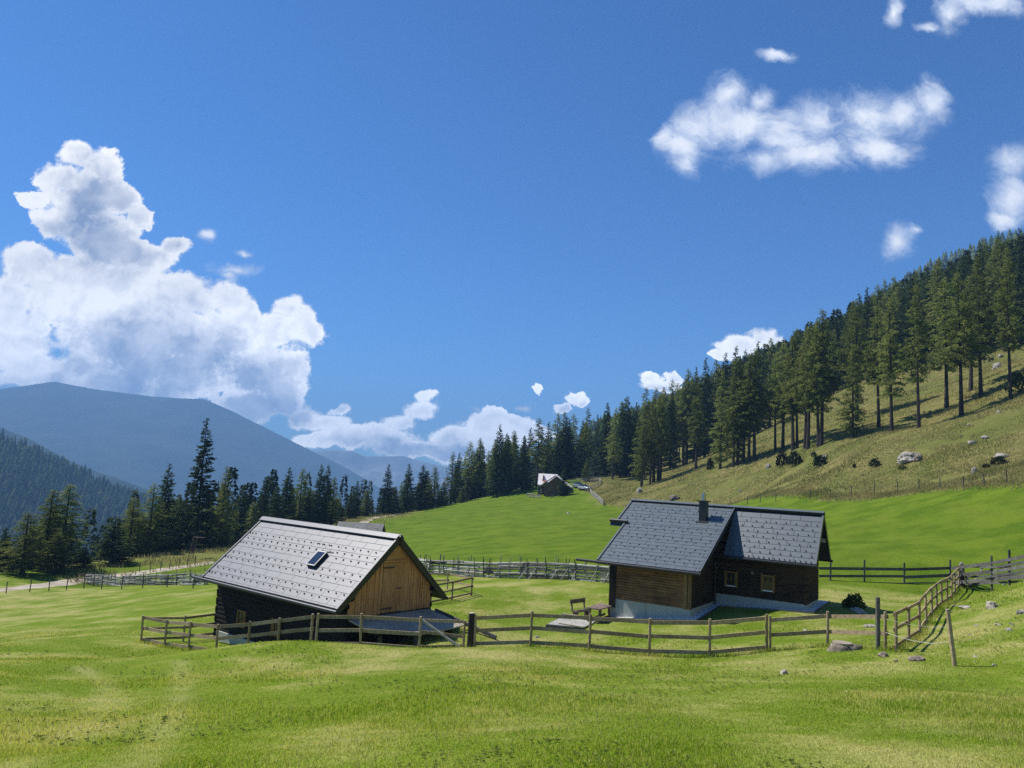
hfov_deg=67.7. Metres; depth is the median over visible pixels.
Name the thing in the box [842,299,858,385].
larch tree
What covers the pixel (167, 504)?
spruce tree
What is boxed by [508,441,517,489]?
larch tree
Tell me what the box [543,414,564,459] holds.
larch tree
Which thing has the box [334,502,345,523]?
spruce tree
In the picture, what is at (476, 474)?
larch tree
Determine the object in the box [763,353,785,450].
larch tree
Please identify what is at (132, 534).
larch tree
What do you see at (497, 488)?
spruce tree
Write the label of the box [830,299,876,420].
larch tree
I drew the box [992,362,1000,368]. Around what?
boulder
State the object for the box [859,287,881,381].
spruce tree
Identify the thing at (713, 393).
larch tree
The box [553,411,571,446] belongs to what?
larch tree
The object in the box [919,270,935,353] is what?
spruce tree
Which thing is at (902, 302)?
spruce tree
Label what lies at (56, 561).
larch tree
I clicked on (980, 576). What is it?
gate
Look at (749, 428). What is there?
larch tree
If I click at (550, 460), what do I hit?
larch tree
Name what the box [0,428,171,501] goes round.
hill
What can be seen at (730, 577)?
window
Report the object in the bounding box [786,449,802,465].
shrub
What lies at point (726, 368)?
spruce tree
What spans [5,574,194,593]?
wire fence
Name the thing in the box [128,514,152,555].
spruce tree
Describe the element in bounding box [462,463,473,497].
larch tree
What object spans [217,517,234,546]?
spruce tree
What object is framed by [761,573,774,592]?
window
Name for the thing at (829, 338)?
larch tree
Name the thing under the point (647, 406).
larch tree
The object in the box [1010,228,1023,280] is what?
spruce tree
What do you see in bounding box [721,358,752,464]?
conifer tree
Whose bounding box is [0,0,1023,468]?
sky
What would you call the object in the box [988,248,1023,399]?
larch tree
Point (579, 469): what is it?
spruce tree
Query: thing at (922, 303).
spruce tree
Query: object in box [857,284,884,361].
larch tree
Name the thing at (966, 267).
spruce tree
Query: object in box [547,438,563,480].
spruce tree
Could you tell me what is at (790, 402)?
larch tree
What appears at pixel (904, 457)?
boulder
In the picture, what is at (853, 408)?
larch tree
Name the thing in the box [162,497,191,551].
spruce tree
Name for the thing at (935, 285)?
larch tree
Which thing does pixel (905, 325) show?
spruce tree
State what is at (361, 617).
wooden fence
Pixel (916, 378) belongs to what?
larch tree
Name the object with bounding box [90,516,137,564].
spruce tree
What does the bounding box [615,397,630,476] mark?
larch tree
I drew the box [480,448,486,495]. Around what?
spruce tree
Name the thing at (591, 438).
larch tree
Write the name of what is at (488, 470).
larch tree
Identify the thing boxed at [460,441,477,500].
larch tree
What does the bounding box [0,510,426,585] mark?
dry grass
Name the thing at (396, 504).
spruce tree
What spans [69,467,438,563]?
forest
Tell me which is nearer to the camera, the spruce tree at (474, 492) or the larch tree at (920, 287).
the larch tree at (920, 287)
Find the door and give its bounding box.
[380,560,404,613]
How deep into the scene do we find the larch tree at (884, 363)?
128.72 m
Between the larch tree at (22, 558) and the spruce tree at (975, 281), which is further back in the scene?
the spruce tree at (975, 281)
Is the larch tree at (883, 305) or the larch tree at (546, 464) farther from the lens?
the larch tree at (546, 464)
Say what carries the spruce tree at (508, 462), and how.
on the ground at (922, 529)
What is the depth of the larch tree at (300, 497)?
159.80 m
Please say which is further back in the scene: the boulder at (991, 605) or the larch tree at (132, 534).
the larch tree at (132, 534)
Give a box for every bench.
[75,573,86,581]
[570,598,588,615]
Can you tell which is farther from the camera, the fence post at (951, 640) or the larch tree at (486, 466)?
the larch tree at (486, 466)
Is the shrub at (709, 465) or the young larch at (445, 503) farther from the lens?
the young larch at (445, 503)
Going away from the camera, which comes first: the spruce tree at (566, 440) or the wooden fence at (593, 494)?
the wooden fence at (593, 494)
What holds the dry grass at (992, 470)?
on the ground at (922, 529)
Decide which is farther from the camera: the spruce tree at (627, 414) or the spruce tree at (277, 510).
the spruce tree at (627, 414)
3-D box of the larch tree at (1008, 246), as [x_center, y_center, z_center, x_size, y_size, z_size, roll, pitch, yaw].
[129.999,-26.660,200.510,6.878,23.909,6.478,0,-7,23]
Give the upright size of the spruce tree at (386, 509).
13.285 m
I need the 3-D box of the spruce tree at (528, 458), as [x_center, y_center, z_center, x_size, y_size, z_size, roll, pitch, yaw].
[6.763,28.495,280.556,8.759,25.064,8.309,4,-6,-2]
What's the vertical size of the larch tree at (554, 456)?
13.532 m
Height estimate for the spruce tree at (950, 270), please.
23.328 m
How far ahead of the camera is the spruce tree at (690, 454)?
221.96 m
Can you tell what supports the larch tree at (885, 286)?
on the ground at (922, 529)
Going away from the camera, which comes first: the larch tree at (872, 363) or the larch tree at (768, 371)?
the larch tree at (872, 363)
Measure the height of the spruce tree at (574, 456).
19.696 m
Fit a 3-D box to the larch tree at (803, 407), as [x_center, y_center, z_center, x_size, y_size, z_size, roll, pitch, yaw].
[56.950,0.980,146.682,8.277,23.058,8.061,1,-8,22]
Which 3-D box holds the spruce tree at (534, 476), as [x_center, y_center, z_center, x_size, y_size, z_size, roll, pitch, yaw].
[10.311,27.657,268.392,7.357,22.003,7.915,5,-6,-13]
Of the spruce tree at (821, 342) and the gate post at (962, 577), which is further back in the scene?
the spruce tree at (821, 342)
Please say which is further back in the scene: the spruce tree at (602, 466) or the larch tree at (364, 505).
the spruce tree at (602, 466)
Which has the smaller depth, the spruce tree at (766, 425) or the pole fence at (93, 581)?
the pole fence at (93, 581)
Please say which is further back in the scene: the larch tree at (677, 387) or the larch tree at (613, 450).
the larch tree at (677, 387)
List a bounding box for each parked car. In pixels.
[572,482,581,487]
[578,484,591,489]
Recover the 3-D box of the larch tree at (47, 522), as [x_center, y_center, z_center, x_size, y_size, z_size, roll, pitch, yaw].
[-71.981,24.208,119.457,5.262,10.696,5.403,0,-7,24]
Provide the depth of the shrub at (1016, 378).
121.54 m
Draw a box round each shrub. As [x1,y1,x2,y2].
[706,456,713,469]
[775,449,787,465]
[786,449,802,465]
[812,454,827,466]
[841,592,867,608]
[868,458,880,466]
[988,455,1010,464]
[1004,370,1023,391]
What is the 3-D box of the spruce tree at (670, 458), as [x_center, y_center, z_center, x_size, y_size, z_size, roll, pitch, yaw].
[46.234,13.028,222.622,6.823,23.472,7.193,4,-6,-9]
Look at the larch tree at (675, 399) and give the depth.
261.54 m
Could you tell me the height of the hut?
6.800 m
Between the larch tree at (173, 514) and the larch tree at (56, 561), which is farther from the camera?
the larch tree at (173, 514)
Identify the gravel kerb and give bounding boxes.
[612,601,829,620]
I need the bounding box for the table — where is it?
[586,603,611,622]
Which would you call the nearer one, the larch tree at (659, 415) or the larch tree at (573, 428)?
the larch tree at (659, 415)
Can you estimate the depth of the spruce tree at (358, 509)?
183.58 m
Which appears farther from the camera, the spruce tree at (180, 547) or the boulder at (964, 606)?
the spruce tree at (180, 547)
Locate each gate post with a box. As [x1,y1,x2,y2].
[467,612,474,646]
[958,562,964,587]
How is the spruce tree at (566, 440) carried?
on the ground at (922, 529)
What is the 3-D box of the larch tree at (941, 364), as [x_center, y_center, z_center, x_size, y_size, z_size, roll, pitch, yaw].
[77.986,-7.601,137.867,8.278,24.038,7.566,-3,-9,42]
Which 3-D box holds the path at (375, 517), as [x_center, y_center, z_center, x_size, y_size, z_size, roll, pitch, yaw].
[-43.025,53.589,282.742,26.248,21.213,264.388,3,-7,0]
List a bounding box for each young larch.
[436,493,442,506]
[443,494,448,505]
[456,488,464,502]
[580,458,592,480]
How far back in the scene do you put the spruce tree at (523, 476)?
218.26 m
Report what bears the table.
on the ground at (922, 529)
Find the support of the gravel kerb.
on the ground at (922, 529)
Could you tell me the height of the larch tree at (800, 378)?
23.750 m
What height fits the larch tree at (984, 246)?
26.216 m
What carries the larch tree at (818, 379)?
on the ground at (922, 529)
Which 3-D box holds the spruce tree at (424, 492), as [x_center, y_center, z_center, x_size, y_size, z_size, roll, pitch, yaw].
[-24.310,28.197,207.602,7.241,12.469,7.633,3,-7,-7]
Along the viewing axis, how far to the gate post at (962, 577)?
44.63 m
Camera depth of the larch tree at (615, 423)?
230.97 m
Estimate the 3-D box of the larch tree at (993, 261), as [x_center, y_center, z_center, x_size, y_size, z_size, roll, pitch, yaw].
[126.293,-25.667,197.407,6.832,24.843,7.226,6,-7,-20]
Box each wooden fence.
[140,613,314,649]
[315,613,422,647]
[430,572,473,601]
[473,611,767,656]
[570,477,600,492]
[590,489,602,504]
[769,611,888,650]
[893,568,959,651]
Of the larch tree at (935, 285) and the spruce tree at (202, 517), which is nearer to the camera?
the spruce tree at (202, 517)
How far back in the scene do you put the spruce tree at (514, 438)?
233.45 m
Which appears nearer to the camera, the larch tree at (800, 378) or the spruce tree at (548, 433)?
the larch tree at (800, 378)
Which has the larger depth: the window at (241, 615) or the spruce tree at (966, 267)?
the spruce tree at (966, 267)
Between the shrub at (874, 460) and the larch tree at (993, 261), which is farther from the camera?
the larch tree at (993, 261)
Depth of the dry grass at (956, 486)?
89.31 m
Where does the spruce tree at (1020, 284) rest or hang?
on the ground at (922, 529)
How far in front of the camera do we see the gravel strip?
36.84 m
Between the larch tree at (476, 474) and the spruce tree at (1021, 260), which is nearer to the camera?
the spruce tree at (1021, 260)
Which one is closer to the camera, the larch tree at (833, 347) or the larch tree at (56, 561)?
the larch tree at (56, 561)
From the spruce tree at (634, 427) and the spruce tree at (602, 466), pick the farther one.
the spruce tree at (602, 466)
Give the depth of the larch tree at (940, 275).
211.03 m
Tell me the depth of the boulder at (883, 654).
22.73 m
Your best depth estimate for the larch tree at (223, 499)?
135.95 m
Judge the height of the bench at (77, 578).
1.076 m
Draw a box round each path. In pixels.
[0,561,214,591]
[361,513,398,522]
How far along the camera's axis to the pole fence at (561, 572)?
52.59 m
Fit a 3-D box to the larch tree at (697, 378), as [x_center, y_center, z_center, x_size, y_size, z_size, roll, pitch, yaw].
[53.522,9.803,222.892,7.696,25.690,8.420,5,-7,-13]
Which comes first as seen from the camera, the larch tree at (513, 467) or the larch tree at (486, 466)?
the larch tree at (513, 467)
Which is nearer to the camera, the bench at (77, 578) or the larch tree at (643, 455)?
the bench at (77, 578)
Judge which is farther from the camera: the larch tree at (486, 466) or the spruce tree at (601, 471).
the larch tree at (486, 466)
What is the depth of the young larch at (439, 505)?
213.20 m
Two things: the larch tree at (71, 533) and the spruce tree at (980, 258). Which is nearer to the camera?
the larch tree at (71, 533)
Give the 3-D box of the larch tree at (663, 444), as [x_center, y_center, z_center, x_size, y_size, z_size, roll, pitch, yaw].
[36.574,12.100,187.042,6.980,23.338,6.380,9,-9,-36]
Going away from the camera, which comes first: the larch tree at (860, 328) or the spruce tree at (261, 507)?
the spruce tree at (261, 507)
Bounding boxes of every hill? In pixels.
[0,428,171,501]
[0,453,111,552]
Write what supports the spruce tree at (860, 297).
on the ground at (922, 529)
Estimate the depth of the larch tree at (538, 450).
223.57 m
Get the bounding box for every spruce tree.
[0,528,16,571]
[67,547,95,568]
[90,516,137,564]
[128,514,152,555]
[147,463,185,552]
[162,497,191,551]
[175,418,220,550]
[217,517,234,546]
[229,485,250,544]
[248,477,269,529]
[268,486,285,518]
[270,467,298,520]
[296,492,315,521]
[310,464,331,523]
[313,466,338,524]
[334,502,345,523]
[344,492,355,518]
[348,481,362,517]
[374,464,395,514]
[390,487,402,513]
[399,464,419,512]
[412,465,433,509]
[434,483,448,505]
[449,452,465,502]
[452,460,465,502]
[464,457,480,499]
[468,443,487,497]
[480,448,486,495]
[482,424,509,495]
[499,440,513,493]
[505,436,515,491]
[509,435,520,489]
[512,448,520,490]
[514,441,529,488]
[515,435,533,490]
[519,428,535,488]
[531,431,544,485]
[540,422,554,473]
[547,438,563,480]
[550,417,574,479]
[556,470,569,495]
[561,419,579,478]
[565,441,573,479]
[572,420,588,477]
[589,414,601,476]
[593,403,612,475]
[595,416,611,475]
[606,401,630,477]
[610,396,637,476]
[626,402,643,475]
[659,390,680,467]
[681,367,705,458]
[694,358,716,457]
[711,352,731,447]
[725,346,751,439]
[740,349,752,437]
[752,341,772,432]
[820,314,837,393]
[824,321,843,388]
[835,315,848,386]
[839,323,857,385]
[851,293,861,372]
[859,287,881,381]
[876,293,902,372]
[892,271,924,369]
[894,293,912,367]
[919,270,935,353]
[922,280,935,342]
[939,262,961,345]
[939,268,948,339]
[941,266,965,352]
[943,263,956,319]
[956,256,967,305]
[962,256,969,301]
[963,253,972,291]
[963,266,977,325]
[969,272,987,344]
[972,243,998,334]
[991,231,1010,325]
[1006,254,1023,344]
[1009,249,1023,329]
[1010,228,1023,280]
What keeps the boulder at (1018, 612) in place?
on the ground at (922, 529)
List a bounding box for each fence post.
[875,597,879,649]
[945,609,956,665]
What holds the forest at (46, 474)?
on the hill at (113, 480)
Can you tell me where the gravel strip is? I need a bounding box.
[618,600,827,619]
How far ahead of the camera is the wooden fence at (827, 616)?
25.84 m
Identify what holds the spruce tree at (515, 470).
on the ground at (922, 529)
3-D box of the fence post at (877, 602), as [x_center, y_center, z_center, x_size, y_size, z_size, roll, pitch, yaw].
[11.615,7.802,24.224,0.139,2.020,0.139,6,-7,-22]
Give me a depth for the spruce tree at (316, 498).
160.85 m
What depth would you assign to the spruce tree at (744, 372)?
224.78 m
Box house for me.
[576,492,832,617]
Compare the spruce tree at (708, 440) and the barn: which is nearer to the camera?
the barn
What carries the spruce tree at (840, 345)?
on the ground at (922, 529)
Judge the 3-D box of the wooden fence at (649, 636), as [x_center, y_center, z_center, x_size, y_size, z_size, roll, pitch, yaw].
[3.682,9.026,27.161,10.454,2.446,0.831,2,-7,12]
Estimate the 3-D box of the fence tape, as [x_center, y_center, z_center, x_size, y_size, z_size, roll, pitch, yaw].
[11.912,7.206,22.338,0.238,0.796,3.113,4,-7,-4]
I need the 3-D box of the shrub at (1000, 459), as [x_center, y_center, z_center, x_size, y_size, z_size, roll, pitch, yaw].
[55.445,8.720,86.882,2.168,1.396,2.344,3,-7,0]
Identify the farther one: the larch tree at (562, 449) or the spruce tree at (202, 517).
the larch tree at (562, 449)
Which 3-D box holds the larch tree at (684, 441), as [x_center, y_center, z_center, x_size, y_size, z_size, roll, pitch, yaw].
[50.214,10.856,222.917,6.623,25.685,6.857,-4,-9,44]
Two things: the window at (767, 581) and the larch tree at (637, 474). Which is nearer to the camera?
the window at (767, 581)
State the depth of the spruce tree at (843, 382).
220.19 m
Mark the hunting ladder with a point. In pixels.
(194, 545)
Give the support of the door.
in the barn
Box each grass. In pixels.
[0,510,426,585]
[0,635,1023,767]
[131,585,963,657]
[580,325,1023,506]
[722,474,1023,504]
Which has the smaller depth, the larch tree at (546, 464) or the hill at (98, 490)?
the larch tree at (546, 464)
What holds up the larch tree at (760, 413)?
on the ground at (922, 529)
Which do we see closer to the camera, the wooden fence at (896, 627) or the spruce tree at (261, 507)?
the wooden fence at (896, 627)
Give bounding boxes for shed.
[337,521,385,531]
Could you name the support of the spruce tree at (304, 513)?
on the ground at (922, 529)
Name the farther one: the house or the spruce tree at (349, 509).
the spruce tree at (349, 509)
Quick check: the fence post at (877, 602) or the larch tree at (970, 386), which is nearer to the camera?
the fence post at (877, 602)
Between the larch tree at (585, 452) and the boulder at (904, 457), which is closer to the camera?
the boulder at (904, 457)
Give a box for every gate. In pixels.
[421,619,465,647]
[960,566,1023,586]
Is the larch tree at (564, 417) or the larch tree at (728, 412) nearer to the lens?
the larch tree at (728, 412)
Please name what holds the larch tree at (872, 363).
on the ground at (922, 529)
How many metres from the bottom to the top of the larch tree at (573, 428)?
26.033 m
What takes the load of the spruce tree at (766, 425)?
on the ground at (922, 529)
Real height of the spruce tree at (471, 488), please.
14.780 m
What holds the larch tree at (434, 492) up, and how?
on the ground at (922, 529)
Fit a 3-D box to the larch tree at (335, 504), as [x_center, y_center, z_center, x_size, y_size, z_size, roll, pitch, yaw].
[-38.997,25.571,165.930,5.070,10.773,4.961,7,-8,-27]
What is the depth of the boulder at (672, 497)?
151.12 m
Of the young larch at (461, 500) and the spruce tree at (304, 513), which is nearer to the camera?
the spruce tree at (304, 513)
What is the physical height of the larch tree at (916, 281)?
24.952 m
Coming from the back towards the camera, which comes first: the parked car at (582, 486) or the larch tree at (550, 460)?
the larch tree at (550, 460)
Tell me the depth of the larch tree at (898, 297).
209.42 m
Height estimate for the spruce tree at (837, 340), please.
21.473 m
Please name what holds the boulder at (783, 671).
on the ground at (922, 529)
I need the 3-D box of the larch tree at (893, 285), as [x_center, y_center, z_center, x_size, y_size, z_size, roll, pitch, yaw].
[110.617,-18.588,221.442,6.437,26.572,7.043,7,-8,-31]
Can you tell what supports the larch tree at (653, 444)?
on the ground at (922, 529)
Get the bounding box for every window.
[236,609,246,628]
[270,617,280,638]
[724,570,737,587]
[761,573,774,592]
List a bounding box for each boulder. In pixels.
[669,495,679,500]
[780,669,787,674]
[826,640,862,651]
[850,607,863,610]
[863,624,875,627]
[877,651,888,656]
[897,451,921,464]
[907,656,925,660]
[913,454,922,461]
[958,605,969,608]
[986,601,997,608]
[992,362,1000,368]
[993,453,1008,457]
[1016,609,1023,614]
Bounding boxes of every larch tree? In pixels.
[0,511,50,574]
[18,490,79,569]
[36,532,73,573]
[37,484,93,568]
[37,508,63,549]
[111,498,146,555]
[128,483,171,555]
[163,501,182,553]
[193,506,223,549]
[211,466,240,546]
[243,502,259,533]
[288,469,309,521]
[327,477,341,522]
[359,490,375,515]
[398,481,403,512]
[423,467,442,507]
[440,451,462,503]
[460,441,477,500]
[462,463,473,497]
[469,437,488,498]
[484,451,491,495]
[486,441,500,496]
[500,436,516,475]
[503,430,520,458]
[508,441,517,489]
[526,419,551,486]
[538,442,552,473]
[539,437,551,473]
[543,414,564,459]
[549,442,563,466]
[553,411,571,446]
[555,436,567,474]
[569,413,579,471]
[574,422,592,476]
[577,430,595,468]
[579,408,596,457]
[603,408,618,455]
[605,426,623,479]
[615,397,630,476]
[629,402,656,485]
[634,423,651,486]
[635,387,651,473]
[637,399,662,484]
[639,387,667,481]
[646,392,670,480]
[647,388,673,480]
[659,392,674,468]
[664,379,680,418]
[665,399,681,455]
[667,383,681,454]
[672,369,701,463]
[676,380,691,464]
[676,410,682,461]
[683,381,709,469]
[684,375,708,460]
[704,359,724,453]
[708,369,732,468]
[718,359,744,467]
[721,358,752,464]
[728,348,774,460]
[731,364,758,461]
[733,351,769,462]
[760,338,781,426]
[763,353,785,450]
[767,342,795,450]
[773,335,808,450]
[782,328,804,448]
[786,333,828,448]
[788,325,827,448]
[797,321,834,446]
[800,309,842,445]
[820,320,838,370]
[824,330,843,393]
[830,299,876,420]
[835,345,867,437]
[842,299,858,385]
[853,302,869,379]
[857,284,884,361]
[860,306,896,426]
[867,296,897,373]
[873,297,912,430]
[881,278,888,312]
[885,277,900,327]
[892,280,909,339]
[897,286,937,427]
[904,270,926,330]
[911,273,925,325]
[919,257,947,356]
[922,277,965,407]
[927,287,943,333]
[929,258,949,346]
[934,272,995,415]
[950,273,986,390]
[960,256,999,397]
[972,237,999,299]
[977,261,1003,345]
[985,239,998,324]
[987,240,1017,339]
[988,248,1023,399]
[989,239,1013,330]
[994,239,1016,324]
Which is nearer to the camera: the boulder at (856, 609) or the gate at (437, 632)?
the gate at (437, 632)
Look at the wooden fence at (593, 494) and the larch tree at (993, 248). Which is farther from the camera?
the larch tree at (993, 248)
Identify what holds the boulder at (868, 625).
on the ground at (922, 529)
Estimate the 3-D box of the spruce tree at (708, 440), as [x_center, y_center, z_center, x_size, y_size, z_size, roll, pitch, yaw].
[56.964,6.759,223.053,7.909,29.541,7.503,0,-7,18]
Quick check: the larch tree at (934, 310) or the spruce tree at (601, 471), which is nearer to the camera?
the larch tree at (934, 310)
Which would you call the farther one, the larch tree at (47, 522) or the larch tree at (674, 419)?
the larch tree at (674, 419)
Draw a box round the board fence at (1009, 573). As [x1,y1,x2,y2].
[819,550,1023,590]
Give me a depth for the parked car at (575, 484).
207.03 m
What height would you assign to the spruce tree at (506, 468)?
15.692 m
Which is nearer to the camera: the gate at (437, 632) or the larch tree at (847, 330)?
the gate at (437, 632)
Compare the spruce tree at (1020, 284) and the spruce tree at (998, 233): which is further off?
the spruce tree at (998, 233)
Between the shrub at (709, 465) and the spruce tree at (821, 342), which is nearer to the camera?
the shrub at (709, 465)
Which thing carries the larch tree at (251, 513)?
on the ground at (922, 529)
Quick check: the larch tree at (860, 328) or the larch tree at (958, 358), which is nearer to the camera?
the larch tree at (958, 358)
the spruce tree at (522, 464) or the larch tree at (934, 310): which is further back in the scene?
the spruce tree at (522, 464)
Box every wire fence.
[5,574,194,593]
[139,556,195,571]
[724,470,1007,503]
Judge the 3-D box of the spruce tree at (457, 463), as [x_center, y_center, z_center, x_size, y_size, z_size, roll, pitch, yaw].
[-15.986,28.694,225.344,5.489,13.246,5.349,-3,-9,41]
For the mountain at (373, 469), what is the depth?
6723.73 m
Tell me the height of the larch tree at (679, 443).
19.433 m
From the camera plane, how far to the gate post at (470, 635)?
28.22 m
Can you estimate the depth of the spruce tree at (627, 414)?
221.01 m
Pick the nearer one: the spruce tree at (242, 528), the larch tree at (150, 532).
the larch tree at (150, 532)
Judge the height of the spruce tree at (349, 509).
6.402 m
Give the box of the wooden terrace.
[546,613,596,629]
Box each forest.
[0,427,230,561]
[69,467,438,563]
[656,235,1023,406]
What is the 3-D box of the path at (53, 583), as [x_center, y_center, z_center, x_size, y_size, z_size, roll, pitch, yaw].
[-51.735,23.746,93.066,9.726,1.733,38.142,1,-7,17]
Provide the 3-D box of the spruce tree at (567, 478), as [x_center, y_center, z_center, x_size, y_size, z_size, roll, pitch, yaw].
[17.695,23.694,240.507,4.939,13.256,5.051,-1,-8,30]
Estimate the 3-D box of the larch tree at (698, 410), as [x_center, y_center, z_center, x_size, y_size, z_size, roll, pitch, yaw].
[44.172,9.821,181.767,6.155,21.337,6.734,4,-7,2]
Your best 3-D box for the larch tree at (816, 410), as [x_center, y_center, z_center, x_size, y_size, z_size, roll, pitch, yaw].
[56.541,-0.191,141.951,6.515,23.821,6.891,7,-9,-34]
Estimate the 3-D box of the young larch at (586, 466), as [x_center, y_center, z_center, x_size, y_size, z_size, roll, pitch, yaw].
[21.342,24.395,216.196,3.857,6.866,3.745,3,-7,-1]
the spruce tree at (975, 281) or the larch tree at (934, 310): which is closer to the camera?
the spruce tree at (975, 281)
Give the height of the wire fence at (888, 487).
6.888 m
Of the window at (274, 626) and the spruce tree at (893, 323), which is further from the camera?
the spruce tree at (893, 323)
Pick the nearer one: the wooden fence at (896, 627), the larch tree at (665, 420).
the wooden fence at (896, 627)
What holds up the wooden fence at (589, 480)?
on the ground at (922, 529)
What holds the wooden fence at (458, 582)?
on the ground at (922, 529)
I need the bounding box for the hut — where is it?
[537,473,571,495]
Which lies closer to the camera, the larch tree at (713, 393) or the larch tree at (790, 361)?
the larch tree at (790, 361)
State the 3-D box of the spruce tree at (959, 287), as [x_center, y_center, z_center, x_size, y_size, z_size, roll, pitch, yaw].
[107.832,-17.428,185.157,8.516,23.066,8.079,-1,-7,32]
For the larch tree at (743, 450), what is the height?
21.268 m
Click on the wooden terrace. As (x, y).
(570, 623)
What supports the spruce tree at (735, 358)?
on the ground at (922, 529)
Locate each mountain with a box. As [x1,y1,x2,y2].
[0,382,380,512]
[313,450,462,498]
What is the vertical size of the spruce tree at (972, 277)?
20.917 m
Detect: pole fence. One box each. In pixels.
[85,569,208,586]
[418,554,609,583]
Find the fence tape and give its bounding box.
[885,622,943,643]
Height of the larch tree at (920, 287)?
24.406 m
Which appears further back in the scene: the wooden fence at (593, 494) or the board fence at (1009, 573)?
the wooden fence at (593, 494)
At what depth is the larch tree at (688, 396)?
221.74 m
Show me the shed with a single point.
(372, 526)
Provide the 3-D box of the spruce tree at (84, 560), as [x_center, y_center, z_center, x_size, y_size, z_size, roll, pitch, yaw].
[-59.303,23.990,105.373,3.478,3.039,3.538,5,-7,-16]
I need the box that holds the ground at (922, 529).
[0,321,1023,767]
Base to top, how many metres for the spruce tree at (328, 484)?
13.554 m
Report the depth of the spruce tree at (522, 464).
231.48 m
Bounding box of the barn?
[191,516,496,645]
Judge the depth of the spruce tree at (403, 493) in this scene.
203.54 m
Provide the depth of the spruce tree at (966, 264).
202.09 m
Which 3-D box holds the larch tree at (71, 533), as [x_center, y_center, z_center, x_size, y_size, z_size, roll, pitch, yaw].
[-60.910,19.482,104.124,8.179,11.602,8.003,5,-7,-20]
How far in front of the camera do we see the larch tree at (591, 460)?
269.22 m
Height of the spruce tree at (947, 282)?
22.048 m
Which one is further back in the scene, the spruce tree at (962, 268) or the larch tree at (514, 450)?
the larch tree at (514, 450)
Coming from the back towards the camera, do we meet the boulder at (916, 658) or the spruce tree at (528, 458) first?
the spruce tree at (528, 458)
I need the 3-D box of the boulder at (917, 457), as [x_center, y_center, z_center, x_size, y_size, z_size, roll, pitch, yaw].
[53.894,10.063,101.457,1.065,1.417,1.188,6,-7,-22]
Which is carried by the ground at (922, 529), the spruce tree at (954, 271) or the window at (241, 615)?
the spruce tree at (954, 271)
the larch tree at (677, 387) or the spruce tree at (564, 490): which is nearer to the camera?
the spruce tree at (564, 490)
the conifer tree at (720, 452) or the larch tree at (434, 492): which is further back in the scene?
the larch tree at (434, 492)
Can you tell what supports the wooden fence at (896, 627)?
on the ground at (922, 529)
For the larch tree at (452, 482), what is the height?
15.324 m
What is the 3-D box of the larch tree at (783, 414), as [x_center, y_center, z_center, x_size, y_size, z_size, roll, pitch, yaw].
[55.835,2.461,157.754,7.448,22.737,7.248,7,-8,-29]
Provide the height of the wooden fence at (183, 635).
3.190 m
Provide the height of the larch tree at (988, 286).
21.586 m
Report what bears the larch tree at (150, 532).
on the ground at (922, 529)
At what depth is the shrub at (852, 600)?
37.17 m
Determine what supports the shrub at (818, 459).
on the ground at (922, 529)
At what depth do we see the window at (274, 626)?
34.20 m
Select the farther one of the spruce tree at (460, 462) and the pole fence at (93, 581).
the spruce tree at (460, 462)
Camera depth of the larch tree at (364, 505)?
189.24 m
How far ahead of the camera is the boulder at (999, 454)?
89.97 m
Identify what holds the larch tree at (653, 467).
on the ground at (922, 529)
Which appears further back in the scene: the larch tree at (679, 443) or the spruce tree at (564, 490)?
the larch tree at (679, 443)
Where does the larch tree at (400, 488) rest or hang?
on the ground at (922, 529)
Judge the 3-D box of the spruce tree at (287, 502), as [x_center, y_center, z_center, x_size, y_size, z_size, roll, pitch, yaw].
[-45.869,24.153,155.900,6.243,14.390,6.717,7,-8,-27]
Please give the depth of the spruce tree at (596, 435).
299.02 m
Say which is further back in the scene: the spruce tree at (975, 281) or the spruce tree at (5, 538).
the spruce tree at (975, 281)
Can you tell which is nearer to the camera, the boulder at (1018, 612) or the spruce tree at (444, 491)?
the boulder at (1018, 612)
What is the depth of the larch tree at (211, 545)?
133.52 m
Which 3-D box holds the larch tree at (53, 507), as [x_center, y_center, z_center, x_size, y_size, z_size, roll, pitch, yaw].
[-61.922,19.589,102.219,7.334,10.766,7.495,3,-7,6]
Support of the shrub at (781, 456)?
on the ground at (922, 529)
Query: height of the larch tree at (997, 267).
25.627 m
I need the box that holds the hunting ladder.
[187,532,205,559]
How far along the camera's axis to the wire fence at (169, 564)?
104.78 m
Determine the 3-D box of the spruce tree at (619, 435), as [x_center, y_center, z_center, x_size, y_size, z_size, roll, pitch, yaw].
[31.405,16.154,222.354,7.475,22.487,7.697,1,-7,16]
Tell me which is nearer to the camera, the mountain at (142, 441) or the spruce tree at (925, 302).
the spruce tree at (925, 302)
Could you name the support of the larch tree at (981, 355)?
on the ground at (922, 529)

